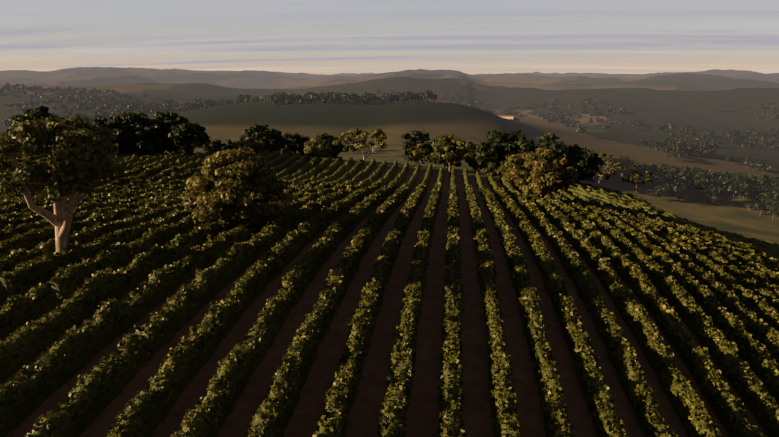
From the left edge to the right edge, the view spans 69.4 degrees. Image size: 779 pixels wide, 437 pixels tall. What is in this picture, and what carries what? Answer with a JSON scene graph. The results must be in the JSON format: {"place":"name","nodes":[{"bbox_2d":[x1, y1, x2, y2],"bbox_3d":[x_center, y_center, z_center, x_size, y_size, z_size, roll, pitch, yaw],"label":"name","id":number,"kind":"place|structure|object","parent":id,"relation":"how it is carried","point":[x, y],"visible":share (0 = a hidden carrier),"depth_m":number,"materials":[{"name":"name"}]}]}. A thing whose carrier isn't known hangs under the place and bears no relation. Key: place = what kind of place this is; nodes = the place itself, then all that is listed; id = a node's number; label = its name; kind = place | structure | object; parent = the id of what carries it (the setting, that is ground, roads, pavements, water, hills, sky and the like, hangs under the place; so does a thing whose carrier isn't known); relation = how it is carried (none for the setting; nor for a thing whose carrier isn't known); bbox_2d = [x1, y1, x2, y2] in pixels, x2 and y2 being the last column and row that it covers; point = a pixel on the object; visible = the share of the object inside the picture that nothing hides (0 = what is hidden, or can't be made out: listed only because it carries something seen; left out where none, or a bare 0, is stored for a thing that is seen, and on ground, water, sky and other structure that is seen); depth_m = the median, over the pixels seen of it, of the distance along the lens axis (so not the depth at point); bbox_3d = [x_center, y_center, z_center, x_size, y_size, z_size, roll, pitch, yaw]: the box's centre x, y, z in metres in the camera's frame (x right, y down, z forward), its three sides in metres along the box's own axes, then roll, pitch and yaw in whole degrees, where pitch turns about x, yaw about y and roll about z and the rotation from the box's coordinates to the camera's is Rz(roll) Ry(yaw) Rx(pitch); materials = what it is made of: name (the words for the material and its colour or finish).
{"place":"outdoors","nodes":[
{"label":"outdoors","id":0,"kind":"place"},
{"bbox_2d":[0,67,778,436],"bbox_3d":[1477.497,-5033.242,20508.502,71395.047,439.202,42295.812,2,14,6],"label":"terrain","id":1,"kind":"structure","parent":0,"point":[676,99],"depth_m":365.80,"materials":[{"name":"brown soil"}]},
{"bbox_2d":[0,115,131,251],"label":"eucalyptus","id":2,"kind":"object","parent":1,"relation":"on","point":[84,157],"visible":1,"depth_m":47.19,"materials":[{"name":"green plant"}]},
{"bbox_2d":[11,105,210,156],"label":"trees","id":3,"kind":"object","parent":1,"relation":"on","point":[160,133],"visible":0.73,"depth_m":155.85,"materials":[{"name":"green plant"}]},
{"bbox_2d":[182,146,292,226],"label":"ochre tree","id":4,"kind":"object","parent":1,"relation":"on","point":[236,174],"visible":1,"depth_m":67.07,"materials":[{"name":"green plant"}]},
{"bbox_2d":[231,140,265,153],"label":"tree","id":5,"kind":"object","parent":1,"relation":"on","point":[257,146],"visible":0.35,"depth_m":174.05,"materials":[{"name":"green plant"}]},
{"bbox_2d":[303,138,334,155],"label":"crest tree","id":6,"kind":"object","parent":1,"relation":"on","point":[314,146],"visible":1,"depth_m":172.31,"materials":[{"name":"green plant"}]},
{"bbox_2d":[332,127,386,164],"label":"crest tree","id":7,"kind":"object","parent":1,"relation":"on","point":[378,135],"visible":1,"depth_m":170.62,"materials":[{"name":"green plant"}]},
{"bbox_2d":[0,150,778,436],"bbox_3d":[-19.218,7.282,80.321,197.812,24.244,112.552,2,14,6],"label":"grapevines","id":8,"kind":"object","parent":1,"relation":"on","point":[662,230],"visible":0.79,"depth_m":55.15,"materials":[{"name":"green plant"}]},
{"bbox_2d":[0,82,778,220],"bbox_3d":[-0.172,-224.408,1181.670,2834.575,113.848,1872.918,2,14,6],"label":"woods","id":9,"kind":"object","parent":1,"relation":"on","point":[764,189],"visible":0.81,"depth_m":822.80,"materials":[{"name":"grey plant"}]},
{"bbox_2d":[404,143,429,168],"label":"crest tree","id":10,"kind":"object","parent":1,"relation":"on","point":[413,153],"visible":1,"depth_m":168.28,"materials":[{"name":"green plant"}]},
{"bbox_2d":[430,134,475,175],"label":"crest tree","id":11,"kind":"object","parent":1,"relation":"on","point":[442,145],"visible":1,"depth_m":161.22,"materials":[{"name":"green plant"}]},
{"bbox_2d":[477,156,505,176],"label":"crest tree","id":12,"kind":"object","parent":1,"relation":"on","point":[491,169],"visible":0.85,"depth_m":159.74,"materials":[{"name":"green plant"}]},
{"bbox_2d":[401,130,603,180],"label":"trees","id":13,"kind":"object","parent":1,"relation":"on","point":[584,162],"visible":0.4,"depth_m":177.55,"materials":[{"name":"green plant"}]},
{"bbox_2d":[498,115,513,118],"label":"farm building","id":14,"kind":"structure","parent":1,"relation":"on","point":[507,116],"depth_m":1104.35,"materials":[{"name":"white"}]},
{"bbox_2d":[498,148,578,195],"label":"ochre tree","id":15,"kind":"object","parent":1,"relation":"on","point":[545,177],"visible":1,"depth_m":115.37,"materials":[{"name":"green plant"}]},
{"bbox_2d":[595,152,622,186],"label":"ochre tree","id":16,"kind":"object","parent":1,"relation":"on","point":[608,166],"visible":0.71,"depth_m":390.69,"materials":[{"name":"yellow plant"}]},
{"bbox_2d":[471,170,778,257],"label":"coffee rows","id":17,"kind":"object","parent":1,"relation":"on","point":[629,200],"visible":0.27,"depth_m":158.95,"materials":[{"name":"green plant"}]},
{"bbox_2d":[550,158,705,189],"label":"shrubs","id":18,"kind":"object","parent":1,"relation":"on","point":[606,177],"visible":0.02,"depth_m":417.21,"materials":[{"name":"green plant"}]},
{"bbox_2d":[621,165,652,191],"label":"crest tree","id":19,"kind":"object","parent":1,"relation":"on","point":[637,175],"visible":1,"depth_m":398.70,"materials":[{"name":"green plant"}]},
{"bbox_2d":[0,0,778,74],"label":"sky","id":20,"kind":"structure","parent":0,"point":[327,37],"materials":[{"name":"grey"}]}
]}

